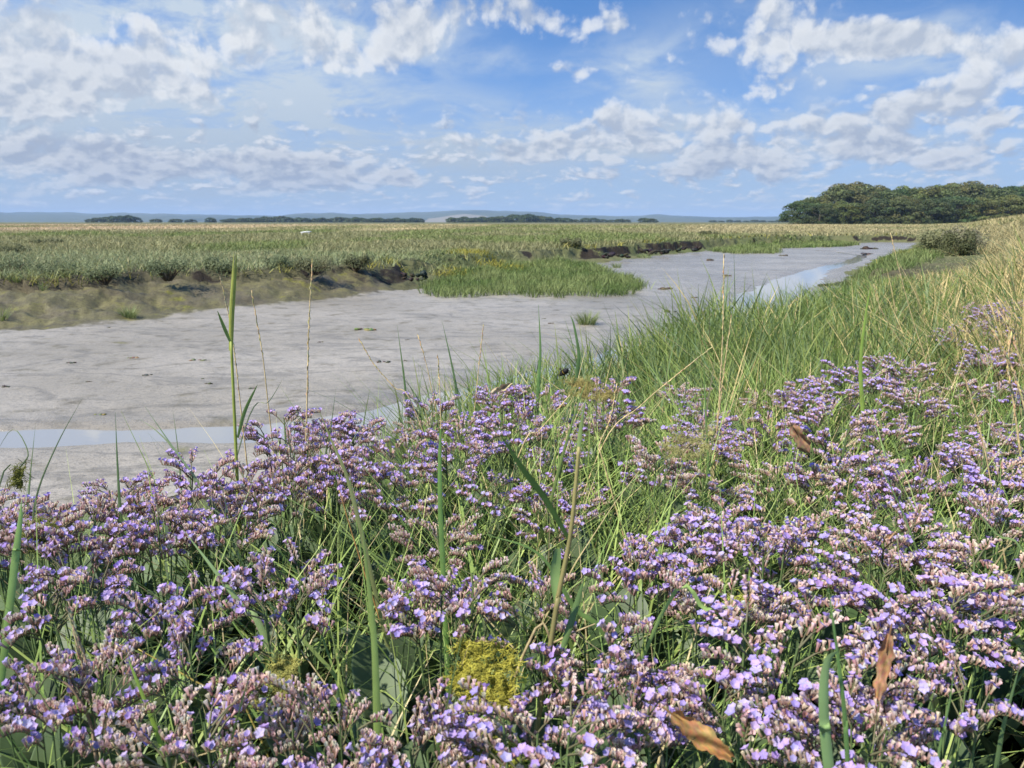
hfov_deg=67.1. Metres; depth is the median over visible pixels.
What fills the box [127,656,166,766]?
grass shoot
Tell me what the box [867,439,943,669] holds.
grass shoot
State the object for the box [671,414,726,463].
sea lavender
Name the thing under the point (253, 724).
dry grass straw
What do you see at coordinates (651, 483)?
sea lavender
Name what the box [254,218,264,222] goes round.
distant tree
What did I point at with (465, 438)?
sea lavender
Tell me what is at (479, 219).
distant tree
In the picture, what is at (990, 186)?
oak tree
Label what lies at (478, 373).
dry grass straw
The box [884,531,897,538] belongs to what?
dead leaf
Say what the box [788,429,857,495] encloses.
sea lavender
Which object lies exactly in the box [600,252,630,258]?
peat block
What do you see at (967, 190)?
oak tree
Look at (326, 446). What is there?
grass shoot
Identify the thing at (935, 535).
sea lavender
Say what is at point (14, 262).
sea purslane shrub
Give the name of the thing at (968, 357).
sea lavender
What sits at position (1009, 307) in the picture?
sea lavender
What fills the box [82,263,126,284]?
sea purslane shrub
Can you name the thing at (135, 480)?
sea lavender
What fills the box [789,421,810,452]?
dead leaf
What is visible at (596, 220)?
distant tree
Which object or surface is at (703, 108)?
sky
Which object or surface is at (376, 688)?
grass shoot
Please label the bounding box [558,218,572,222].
distant tree
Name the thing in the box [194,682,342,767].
sea lavender
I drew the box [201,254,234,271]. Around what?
sea purslane shrub
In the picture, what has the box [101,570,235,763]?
sea lavender
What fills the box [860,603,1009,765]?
sea lavender
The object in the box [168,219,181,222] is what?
distant tree
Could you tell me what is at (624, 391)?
sea lavender
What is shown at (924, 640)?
sea lavender
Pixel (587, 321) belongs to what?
grass tuft
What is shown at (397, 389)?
dry grass straw
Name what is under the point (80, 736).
sea lavender
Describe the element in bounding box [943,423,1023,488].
sea lavender
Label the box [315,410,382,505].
sea lavender
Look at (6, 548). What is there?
sea lavender
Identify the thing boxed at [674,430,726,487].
sea lavender
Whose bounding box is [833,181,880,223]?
oak tree
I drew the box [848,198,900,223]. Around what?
oak tree
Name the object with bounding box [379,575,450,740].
sea lavender
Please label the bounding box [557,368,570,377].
bumblebee
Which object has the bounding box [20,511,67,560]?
algae mat
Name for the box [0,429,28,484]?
grass shoot
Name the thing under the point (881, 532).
sea lavender
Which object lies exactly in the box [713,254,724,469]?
dry grass straw
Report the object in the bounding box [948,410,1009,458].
sea lavender
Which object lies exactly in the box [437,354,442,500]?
dry grass straw
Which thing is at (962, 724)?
sea lavender
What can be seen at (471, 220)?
distant tree
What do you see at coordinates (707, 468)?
grass shoot
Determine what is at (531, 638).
dry grass straw
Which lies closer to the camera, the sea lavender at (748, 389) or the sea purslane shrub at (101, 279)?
the sea lavender at (748, 389)
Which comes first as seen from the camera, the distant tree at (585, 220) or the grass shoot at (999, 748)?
the grass shoot at (999, 748)
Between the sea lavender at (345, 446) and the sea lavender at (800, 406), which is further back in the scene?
the sea lavender at (800, 406)
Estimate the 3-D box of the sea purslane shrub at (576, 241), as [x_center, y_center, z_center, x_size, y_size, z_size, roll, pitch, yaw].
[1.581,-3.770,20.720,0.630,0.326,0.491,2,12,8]
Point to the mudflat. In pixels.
(168, 332)
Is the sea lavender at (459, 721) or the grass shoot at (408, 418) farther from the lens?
the grass shoot at (408, 418)
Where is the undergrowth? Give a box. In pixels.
[0,410,1023,767]
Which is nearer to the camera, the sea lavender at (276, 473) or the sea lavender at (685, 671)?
the sea lavender at (685, 671)
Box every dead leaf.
[488,383,512,393]
[662,706,733,762]
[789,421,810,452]
[873,623,895,700]
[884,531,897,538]
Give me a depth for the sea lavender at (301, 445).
1.25 m
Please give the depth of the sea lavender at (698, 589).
0.82 m
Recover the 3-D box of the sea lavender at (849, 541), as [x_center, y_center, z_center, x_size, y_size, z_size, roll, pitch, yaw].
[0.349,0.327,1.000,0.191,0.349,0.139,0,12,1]
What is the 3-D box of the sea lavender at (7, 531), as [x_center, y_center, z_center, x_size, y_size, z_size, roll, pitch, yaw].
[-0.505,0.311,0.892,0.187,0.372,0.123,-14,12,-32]
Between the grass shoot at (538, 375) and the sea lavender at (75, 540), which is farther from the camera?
the grass shoot at (538, 375)
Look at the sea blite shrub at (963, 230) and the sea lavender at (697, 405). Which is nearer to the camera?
the sea lavender at (697, 405)
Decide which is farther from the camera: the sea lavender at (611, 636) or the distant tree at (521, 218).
the distant tree at (521, 218)
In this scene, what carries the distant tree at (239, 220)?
on the ground at (388, 276)
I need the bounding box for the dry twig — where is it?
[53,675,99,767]
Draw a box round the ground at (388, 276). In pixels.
[0,222,1014,520]
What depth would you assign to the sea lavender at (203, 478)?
0.97 m
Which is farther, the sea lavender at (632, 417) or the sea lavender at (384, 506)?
the sea lavender at (632, 417)
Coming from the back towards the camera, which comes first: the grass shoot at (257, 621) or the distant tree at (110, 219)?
the distant tree at (110, 219)
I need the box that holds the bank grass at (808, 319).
[292,220,1023,494]
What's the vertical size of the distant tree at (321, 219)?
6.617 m
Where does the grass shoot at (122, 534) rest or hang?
on the ground at (388, 276)
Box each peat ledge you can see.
[818,282,842,286]
[860,246,877,248]
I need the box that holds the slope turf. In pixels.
[0,480,457,633]
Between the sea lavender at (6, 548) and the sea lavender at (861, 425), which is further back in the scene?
the sea lavender at (861, 425)
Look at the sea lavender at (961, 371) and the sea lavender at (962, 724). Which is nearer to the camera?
the sea lavender at (962, 724)
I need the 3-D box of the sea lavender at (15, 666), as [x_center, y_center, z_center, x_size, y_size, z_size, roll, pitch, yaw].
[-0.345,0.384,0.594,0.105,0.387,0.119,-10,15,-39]
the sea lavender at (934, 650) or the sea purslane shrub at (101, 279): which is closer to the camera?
the sea lavender at (934, 650)
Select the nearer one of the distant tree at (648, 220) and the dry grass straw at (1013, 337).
the dry grass straw at (1013, 337)
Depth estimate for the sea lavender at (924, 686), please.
0.54 m
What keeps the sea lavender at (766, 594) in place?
on the ground at (388, 276)
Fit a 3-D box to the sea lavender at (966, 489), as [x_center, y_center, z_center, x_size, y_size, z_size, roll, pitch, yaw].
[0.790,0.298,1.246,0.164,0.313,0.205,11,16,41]
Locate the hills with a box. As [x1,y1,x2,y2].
[0,210,797,221]
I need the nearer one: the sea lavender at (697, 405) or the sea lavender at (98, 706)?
the sea lavender at (98, 706)
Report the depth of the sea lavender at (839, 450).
1.32 m
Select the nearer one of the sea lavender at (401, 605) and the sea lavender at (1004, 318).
the sea lavender at (401, 605)
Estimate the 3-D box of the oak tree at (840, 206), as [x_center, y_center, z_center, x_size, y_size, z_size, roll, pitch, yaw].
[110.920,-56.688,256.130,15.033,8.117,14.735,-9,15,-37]
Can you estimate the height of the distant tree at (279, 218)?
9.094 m
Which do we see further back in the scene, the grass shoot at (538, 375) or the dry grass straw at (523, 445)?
the grass shoot at (538, 375)
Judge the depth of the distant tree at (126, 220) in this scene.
837.09 m
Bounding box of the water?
[0,252,867,447]
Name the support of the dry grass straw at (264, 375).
on the ground at (388, 276)
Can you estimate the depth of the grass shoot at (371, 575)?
0.77 m
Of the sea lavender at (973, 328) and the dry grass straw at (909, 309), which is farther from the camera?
the sea lavender at (973, 328)
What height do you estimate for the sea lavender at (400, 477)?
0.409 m
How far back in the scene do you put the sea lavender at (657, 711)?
0.56 m
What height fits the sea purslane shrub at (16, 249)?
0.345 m
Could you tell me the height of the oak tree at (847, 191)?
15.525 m
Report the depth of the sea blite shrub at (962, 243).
14.86 m
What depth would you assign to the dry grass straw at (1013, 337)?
1.41 m
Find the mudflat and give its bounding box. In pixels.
[0,242,915,514]
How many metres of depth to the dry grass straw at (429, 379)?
1.53 m
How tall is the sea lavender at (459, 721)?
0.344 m
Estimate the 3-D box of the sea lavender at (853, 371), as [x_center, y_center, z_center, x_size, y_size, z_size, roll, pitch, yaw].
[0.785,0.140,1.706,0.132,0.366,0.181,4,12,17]
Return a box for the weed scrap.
[354,328,376,330]
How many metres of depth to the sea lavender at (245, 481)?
1.04 m
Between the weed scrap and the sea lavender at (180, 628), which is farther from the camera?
the weed scrap
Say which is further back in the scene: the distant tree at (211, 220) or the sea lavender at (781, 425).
the distant tree at (211, 220)
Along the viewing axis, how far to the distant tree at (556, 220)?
823.04 m
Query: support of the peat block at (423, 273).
on the ground at (388, 276)
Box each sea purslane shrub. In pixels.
[0,242,32,253]
[0,252,36,273]
[27,238,64,243]
[31,256,82,277]
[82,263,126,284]
[144,256,193,280]
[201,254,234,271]
[262,254,292,268]
[293,255,334,274]
[343,252,373,271]
[560,237,581,247]
[698,231,720,235]
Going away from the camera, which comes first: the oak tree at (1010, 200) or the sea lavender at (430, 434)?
the sea lavender at (430, 434)
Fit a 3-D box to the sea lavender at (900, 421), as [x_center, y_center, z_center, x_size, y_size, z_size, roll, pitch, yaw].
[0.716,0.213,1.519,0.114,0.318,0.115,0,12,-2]
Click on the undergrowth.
(358, 676)
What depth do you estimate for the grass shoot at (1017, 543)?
0.80 m
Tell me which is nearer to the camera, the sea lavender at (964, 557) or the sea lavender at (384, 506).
the sea lavender at (964, 557)
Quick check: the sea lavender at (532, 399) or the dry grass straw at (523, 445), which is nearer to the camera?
the dry grass straw at (523, 445)
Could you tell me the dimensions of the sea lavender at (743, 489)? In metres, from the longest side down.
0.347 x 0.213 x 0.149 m
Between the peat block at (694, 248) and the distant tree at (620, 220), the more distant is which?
the distant tree at (620, 220)
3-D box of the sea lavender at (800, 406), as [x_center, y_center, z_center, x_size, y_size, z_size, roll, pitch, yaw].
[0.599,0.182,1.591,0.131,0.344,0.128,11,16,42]
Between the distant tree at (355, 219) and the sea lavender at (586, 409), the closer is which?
the sea lavender at (586, 409)
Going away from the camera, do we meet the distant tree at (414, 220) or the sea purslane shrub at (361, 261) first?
the sea purslane shrub at (361, 261)
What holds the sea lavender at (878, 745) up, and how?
on the ground at (388, 276)
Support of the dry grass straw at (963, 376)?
on the ground at (388, 276)
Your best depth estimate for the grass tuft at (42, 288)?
8.77 m
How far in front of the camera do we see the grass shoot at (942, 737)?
0.47 m
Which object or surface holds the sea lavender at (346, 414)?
on the ground at (388, 276)
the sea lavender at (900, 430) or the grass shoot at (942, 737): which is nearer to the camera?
the grass shoot at (942, 737)
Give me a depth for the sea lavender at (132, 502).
0.95 m
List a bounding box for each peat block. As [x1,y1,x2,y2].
[400,270,427,281]
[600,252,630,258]
[639,248,670,255]
[676,246,701,251]
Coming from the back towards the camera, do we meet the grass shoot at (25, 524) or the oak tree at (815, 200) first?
the oak tree at (815, 200)
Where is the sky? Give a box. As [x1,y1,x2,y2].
[0,0,1023,216]
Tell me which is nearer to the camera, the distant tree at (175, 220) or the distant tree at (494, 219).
the distant tree at (494, 219)
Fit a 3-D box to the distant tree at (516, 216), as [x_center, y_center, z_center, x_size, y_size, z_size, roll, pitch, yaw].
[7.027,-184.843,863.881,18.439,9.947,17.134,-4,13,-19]
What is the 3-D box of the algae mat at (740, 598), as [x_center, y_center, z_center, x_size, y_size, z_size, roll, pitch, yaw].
[0.196,0.188,0.668,0.033,0.019,0.022,5,13,21]
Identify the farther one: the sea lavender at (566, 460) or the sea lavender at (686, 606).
the sea lavender at (566, 460)
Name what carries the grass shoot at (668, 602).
on the ground at (388, 276)
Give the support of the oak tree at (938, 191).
on the ground at (388, 276)
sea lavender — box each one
[0,487,45,601]
[0,492,49,627]
[0,500,98,648]
[0,501,85,653]
[0,504,84,689]
[0,566,96,711]
[0,635,156,767]
[0,648,96,767]
[17,533,144,696]
[21,491,140,676]
[24,622,159,766]
[78,470,168,564]
[84,475,198,650]
[89,500,165,661]
[90,488,228,634]
[90,666,275,767]
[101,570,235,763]
[109,607,267,767]
[124,491,204,597]
[151,482,265,651]
[155,484,283,672]
[158,446,242,663]
[158,700,276,767]
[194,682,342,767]
[198,449,265,591]
[209,546,334,724]
[216,467,292,598]
[218,537,342,704]
[228,454,319,619]
[233,696,369,767]
[237,405,321,554]
[251,423,331,568]
[256,455,342,589]
[264,671,399,767]
[270,440,359,636]
[288,410,365,568]
[291,416,362,612]
[297,441,362,609]
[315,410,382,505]
[318,451,393,599]
[328,412,390,532]
[338,481,444,590]
[344,676,488,767]
[351,429,437,569]
[359,695,479,767]
[377,559,510,766]
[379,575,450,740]
[388,453,437,538]
[388,513,482,660]
[392,412,457,483]
[402,391,460,489]
[406,434,486,499]
[409,556,510,724]
[419,411,510,569]
[428,430,497,494]
[432,690,575,767]
[441,660,660,767]
[451,459,531,575]
[460,405,552,543]
[466,414,510,460]
[473,385,529,474]
[475,383,516,449]
[483,547,575,723]
[500,383,566,477]
[512,498,585,619]
[521,414,583,493]
[525,632,644,767]
[527,444,591,523]
[533,472,604,548]
[533,482,609,524]
[552,604,655,767]
[561,407,620,458]
[564,667,692,767]
[575,402,607,443]
[575,407,656,549]
[578,376,640,476]
[581,533,700,694]
[589,656,700,767]
[618,455,680,545]
[621,529,716,670]
[625,435,702,553]
[652,500,777,728]
[656,382,713,412]
[658,567,797,767]
[660,388,699,420]
[661,410,752,522]
[661,662,775,767]
[664,461,756,565]
[666,642,862,767]
[670,494,764,588]
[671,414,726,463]
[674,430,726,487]
[677,400,731,466]
[686,516,835,680]
[689,571,877,767]
[691,425,744,493]
[704,510,823,694]
[728,460,836,525]
[738,389,800,444]
[739,411,793,503]
[740,578,896,766]
[740,655,950,767]
[745,388,786,428]
[761,508,887,633]
[772,381,822,450]
[773,640,934,763]
[781,389,833,453]
[784,397,880,553]
[784,448,897,579]
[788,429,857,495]
[796,374,865,449]
[803,666,940,767]
[809,449,925,567]
[817,531,944,689]
[820,360,898,430]
[820,550,1023,733]
[824,385,866,425]
[824,448,904,524]
[833,499,968,687]
[841,621,950,767]
[843,366,905,433]
[844,416,921,476]
[849,478,934,677]
[850,412,911,489]
[858,356,918,427]
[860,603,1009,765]
[866,455,957,594]
[868,575,1023,766]
[875,529,965,638]
[882,353,936,445]
[882,386,954,464]
[887,386,958,452]
[909,599,1022,704]
[915,536,1023,751]
[924,634,1023,767]
[925,378,996,440]
[928,326,965,367]
[933,443,995,507]
[937,432,1023,566]
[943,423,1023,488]
[946,439,1023,536]
[948,318,989,338]
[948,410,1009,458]
[952,352,990,414]
[953,491,1023,591]
[955,473,1023,542]
[956,488,1023,617]
[961,302,989,340]
[961,349,1005,416]
[966,307,1006,331]
[968,343,1003,424]
[971,381,1021,427]
[972,352,1023,419]
[974,313,1009,328]
[980,307,1009,341]
[984,325,1020,341]
[988,300,1023,333]
[988,308,1021,339]
[995,423,1023,475]
[1002,380,1023,445]
[1006,389,1020,421]
[1011,444,1023,456]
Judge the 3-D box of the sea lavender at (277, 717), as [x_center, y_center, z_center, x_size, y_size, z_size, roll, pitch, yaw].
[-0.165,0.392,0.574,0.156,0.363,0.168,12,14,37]
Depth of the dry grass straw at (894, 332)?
1.91 m
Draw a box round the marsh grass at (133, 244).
[0,214,1023,287]
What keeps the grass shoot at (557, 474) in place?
on the ground at (388, 276)
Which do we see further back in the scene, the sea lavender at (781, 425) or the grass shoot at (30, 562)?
the sea lavender at (781, 425)
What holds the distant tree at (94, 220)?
on the ground at (388, 276)
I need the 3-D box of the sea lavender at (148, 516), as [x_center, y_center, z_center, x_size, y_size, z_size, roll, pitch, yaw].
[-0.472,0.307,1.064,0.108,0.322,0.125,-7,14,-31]
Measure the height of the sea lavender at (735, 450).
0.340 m
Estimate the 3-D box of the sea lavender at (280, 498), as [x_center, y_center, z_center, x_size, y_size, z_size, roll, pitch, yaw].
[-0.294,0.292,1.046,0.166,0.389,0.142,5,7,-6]
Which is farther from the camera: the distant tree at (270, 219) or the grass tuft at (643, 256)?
the distant tree at (270, 219)
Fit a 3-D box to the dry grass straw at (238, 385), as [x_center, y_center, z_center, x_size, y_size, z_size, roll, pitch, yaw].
[-0.379,0.156,1.106,0.031,0.617,0.004,0,12,0]
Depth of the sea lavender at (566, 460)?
1.35 m
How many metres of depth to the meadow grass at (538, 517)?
1.05 m
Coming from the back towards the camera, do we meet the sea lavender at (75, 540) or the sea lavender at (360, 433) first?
the sea lavender at (360, 433)
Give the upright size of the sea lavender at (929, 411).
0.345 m
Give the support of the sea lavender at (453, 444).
on the ground at (388, 276)
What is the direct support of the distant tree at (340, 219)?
on the ground at (388, 276)
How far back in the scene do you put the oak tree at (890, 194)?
283.23 m
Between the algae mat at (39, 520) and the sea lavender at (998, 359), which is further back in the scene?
the sea lavender at (998, 359)
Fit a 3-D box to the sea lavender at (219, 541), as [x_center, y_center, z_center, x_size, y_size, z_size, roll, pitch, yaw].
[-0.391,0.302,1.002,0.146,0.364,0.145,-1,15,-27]
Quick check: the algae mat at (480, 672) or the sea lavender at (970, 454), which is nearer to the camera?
the algae mat at (480, 672)
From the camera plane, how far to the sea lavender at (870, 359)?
1.88 m
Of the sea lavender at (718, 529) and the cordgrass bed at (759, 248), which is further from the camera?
the cordgrass bed at (759, 248)
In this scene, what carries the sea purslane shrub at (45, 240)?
on the ground at (388, 276)
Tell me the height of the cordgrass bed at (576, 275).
0.316 m
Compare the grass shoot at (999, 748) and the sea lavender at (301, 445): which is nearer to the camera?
the grass shoot at (999, 748)
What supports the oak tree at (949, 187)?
on the ground at (388, 276)
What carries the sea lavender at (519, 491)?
on the ground at (388, 276)
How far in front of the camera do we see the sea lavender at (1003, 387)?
1.75 m
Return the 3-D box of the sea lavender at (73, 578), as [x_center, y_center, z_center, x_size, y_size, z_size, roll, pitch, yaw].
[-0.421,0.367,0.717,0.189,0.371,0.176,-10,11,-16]
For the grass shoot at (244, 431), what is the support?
on the ground at (388, 276)
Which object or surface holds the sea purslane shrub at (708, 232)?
on the ground at (388, 276)
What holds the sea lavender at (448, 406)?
on the ground at (388, 276)
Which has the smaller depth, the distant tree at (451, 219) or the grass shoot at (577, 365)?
the grass shoot at (577, 365)
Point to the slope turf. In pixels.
(76, 557)
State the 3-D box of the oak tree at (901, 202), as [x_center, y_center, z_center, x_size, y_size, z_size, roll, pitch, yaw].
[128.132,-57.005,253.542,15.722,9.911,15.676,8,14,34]
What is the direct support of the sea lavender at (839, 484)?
on the ground at (388, 276)
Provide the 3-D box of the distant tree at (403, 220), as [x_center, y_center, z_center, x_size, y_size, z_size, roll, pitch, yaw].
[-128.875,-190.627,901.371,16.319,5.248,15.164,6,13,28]
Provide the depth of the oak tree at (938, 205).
248.19 m
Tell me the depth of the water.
3.92 m
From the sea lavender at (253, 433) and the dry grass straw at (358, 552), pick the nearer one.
the dry grass straw at (358, 552)
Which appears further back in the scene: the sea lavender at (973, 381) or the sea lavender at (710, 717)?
the sea lavender at (973, 381)
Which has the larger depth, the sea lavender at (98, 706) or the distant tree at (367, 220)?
the distant tree at (367, 220)
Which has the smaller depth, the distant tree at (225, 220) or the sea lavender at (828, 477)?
the sea lavender at (828, 477)
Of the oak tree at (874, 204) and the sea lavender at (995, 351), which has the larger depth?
the oak tree at (874, 204)
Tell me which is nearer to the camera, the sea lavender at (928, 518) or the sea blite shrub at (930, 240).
the sea lavender at (928, 518)
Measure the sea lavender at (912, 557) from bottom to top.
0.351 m
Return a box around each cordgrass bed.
[411,254,656,298]
[707,233,860,253]
[834,244,946,290]
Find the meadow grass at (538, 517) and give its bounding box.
[0,319,1023,767]
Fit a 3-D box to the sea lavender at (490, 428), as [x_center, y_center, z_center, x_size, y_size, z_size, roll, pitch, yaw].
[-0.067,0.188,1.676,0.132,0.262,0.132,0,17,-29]
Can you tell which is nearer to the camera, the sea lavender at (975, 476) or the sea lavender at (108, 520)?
the sea lavender at (108, 520)
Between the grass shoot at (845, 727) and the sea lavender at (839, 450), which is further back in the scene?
the sea lavender at (839, 450)
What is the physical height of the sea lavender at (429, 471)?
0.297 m
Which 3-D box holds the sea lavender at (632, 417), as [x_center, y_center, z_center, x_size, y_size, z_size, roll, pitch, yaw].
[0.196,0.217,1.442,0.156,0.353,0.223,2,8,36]
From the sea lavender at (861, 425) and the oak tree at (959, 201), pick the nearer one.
the sea lavender at (861, 425)
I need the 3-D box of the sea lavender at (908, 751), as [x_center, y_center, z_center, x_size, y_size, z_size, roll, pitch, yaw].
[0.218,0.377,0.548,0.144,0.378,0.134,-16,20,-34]
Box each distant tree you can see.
[90,217,105,222]
[105,216,120,222]
[120,215,136,222]
[128,217,142,222]
[149,219,162,222]
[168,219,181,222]
[184,219,197,222]
[204,217,216,222]
[218,219,231,222]
[236,218,248,222]
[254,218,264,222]
[265,217,276,222]
[276,216,287,222]
[281,217,294,222]
[297,218,312,222]
[316,217,327,222]
[333,217,344,222]
[350,217,361,222]
[360,219,374,222]
[372,218,385,222]
[396,218,407,222]
[407,218,419,222]
[445,217,458,222]
[464,218,476,222]
[474,217,482,222]
[487,217,500,222]
[499,216,512,222]
[512,214,520,222]
[518,215,530,222]
[523,213,538,222]
[541,217,553,222]
[554,217,564,222]
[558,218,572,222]
[580,218,591,222]
[588,218,599,222]
[614,219,625,222]
[643,218,658,222]
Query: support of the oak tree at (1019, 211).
on the ground at (388, 276)
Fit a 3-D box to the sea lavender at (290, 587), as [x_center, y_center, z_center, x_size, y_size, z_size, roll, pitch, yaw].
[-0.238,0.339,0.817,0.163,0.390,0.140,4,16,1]
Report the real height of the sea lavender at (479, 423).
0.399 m
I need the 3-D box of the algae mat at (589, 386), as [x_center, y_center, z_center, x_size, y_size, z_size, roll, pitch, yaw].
[0.138,0.010,1.375,0.108,0.049,0.041,0,12,0]
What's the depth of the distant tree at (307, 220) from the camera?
882.27 m
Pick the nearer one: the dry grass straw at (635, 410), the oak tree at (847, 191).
the dry grass straw at (635, 410)
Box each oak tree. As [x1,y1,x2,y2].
[778,202,820,223]
[787,197,842,223]
[798,203,838,223]
[816,183,874,223]
[823,201,870,223]
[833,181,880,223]
[842,185,896,223]
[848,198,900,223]
[873,189,912,223]
[876,195,928,223]
[877,185,933,223]
[898,184,959,223]
[904,198,956,223]
[925,196,987,223]
[939,181,1000,222]
[943,182,964,215]
[956,197,1007,222]
[959,184,1007,216]
[970,185,1023,214]
[983,194,1023,219]
[1010,200,1023,215]
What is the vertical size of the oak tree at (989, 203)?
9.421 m
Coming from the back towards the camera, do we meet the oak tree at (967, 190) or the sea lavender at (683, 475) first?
the oak tree at (967, 190)
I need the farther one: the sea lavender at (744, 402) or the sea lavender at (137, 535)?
the sea lavender at (744, 402)
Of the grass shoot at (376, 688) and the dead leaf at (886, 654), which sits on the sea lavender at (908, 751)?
the dead leaf at (886, 654)
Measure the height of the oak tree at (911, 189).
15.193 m
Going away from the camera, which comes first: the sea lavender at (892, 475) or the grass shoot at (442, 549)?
the grass shoot at (442, 549)
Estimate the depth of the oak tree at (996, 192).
278.39 m
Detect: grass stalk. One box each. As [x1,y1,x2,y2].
[217,253,257,593]
[500,403,584,761]
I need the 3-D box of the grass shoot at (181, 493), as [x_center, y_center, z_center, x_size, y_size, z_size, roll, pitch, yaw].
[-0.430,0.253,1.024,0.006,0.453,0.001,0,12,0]
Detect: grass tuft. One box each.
[0,303,15,320]
[4,274,23,282]
[37,279,50,290]
[112,304,141,318]
[570,309,607,324]
[609,262,622,267]
[637,253,655,257]
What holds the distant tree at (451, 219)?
on the ground at (388, 276)
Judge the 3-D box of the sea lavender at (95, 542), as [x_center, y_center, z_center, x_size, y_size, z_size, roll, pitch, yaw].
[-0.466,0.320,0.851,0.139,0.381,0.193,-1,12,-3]
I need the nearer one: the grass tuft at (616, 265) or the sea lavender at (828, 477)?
the sea lavender at (828, 477)
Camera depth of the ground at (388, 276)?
14.04 m
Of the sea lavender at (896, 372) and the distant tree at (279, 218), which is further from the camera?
the distant tree at (279, 218)
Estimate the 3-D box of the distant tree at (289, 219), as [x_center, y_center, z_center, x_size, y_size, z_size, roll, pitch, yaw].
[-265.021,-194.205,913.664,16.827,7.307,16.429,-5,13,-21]
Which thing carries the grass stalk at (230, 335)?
on the ground at (388, 276)
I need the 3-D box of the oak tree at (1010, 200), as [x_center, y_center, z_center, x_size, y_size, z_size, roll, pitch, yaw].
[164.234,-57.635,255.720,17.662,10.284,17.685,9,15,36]
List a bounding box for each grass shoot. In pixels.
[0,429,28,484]
[0,500,22,708]
[17,424,35,627]
[22,399,81,653]
[100,643,222,767]
[115,413,145,661]
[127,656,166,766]
[143,421,242,594]
[145,407,263,617]
[173,414,192,624]
[184,531,293,700]
[212,377,283,557]
[308,391,335,537]
[317,406,390,651]
[361,523,380,767]
[397,327,415,480]
[438,429,449,708]
[442,322,468,458]
[482,533,653,767]
[523,377,587,599]
[532,305,541,465]
[566,316,580,465]
[600,584,759,765]
[703,335,708,533]
[819,651,837,767]
[828,587,849,764]
[858,287,870,476]
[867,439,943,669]
[937,648,956,757]
[939,480,1023,551]
[994,661,1020,767]
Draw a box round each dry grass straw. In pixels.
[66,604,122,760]
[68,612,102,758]
[138,649,270,760]
[220,278,256,549]
[251,291,282,527]
[303,258,312,527]
[339,490,379,620]
[359,339,444,496]
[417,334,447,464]
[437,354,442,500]
[467,323,483,483]
[488,622,594,752]
[493,395,569,531]
[577,347,711,510]
[598,384,624,537]
[711,314,731,472]
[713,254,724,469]
[873,283,946,412]
[890,233,939,428]
[960,373,1017,626]
[983,311,1023,409]
[996,297,1023,371]
[1006,331,1023,476]
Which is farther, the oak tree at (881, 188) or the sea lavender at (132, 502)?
the oak tree at (881, 188)
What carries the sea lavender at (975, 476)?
on the ground at (388, 276)
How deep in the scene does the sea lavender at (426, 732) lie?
0.52 m
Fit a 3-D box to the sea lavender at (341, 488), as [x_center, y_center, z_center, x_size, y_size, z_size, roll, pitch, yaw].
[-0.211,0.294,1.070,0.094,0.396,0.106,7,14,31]
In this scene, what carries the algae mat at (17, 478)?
hanging from the grass shoot at (10, 464)
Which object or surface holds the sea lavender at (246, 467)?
on the ground at (388, 276)
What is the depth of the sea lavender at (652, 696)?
0.51 m
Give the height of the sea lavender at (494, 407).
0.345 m
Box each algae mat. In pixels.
[0,459,34,493]
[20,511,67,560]
[247,650,305,711]
[442,633,527,715]
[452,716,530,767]
[560,376,617,403]
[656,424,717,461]
[718,589,758,613]
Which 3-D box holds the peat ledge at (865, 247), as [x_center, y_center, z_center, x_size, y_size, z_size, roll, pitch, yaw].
[13.555,-5.143,29.358,0.711,0.202,0.430,2,12,8]
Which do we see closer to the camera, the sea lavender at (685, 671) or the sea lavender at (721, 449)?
the sea lavender at (685, 671)
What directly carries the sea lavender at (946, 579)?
on the ground at (388, 276)
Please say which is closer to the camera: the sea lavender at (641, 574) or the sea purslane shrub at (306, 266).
the sea lavender at (641, 574)
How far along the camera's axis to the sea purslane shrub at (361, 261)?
11.49 m
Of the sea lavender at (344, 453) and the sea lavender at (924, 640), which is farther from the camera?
the sea lavender at (344, 453)
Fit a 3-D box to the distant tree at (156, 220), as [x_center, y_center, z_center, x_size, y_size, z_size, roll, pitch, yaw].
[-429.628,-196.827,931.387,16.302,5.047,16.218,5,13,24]
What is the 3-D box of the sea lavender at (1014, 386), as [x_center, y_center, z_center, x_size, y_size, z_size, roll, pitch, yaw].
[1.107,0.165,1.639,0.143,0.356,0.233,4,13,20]
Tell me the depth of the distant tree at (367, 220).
883.49 m
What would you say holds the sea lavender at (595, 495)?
on the ground at (388, 276)
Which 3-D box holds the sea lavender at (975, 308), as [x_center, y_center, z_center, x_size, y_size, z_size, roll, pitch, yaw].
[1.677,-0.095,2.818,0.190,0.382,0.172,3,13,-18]
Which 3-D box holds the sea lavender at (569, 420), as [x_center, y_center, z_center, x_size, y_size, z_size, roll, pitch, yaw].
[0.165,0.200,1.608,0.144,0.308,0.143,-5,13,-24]
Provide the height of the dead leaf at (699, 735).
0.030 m
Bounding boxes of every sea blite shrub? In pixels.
[915,227,949,249]
[935,229,984,255]
[940,225,990,251]
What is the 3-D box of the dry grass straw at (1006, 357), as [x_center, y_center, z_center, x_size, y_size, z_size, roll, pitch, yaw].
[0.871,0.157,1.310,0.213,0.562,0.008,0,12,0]
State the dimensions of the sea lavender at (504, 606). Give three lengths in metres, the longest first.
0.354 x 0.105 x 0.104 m

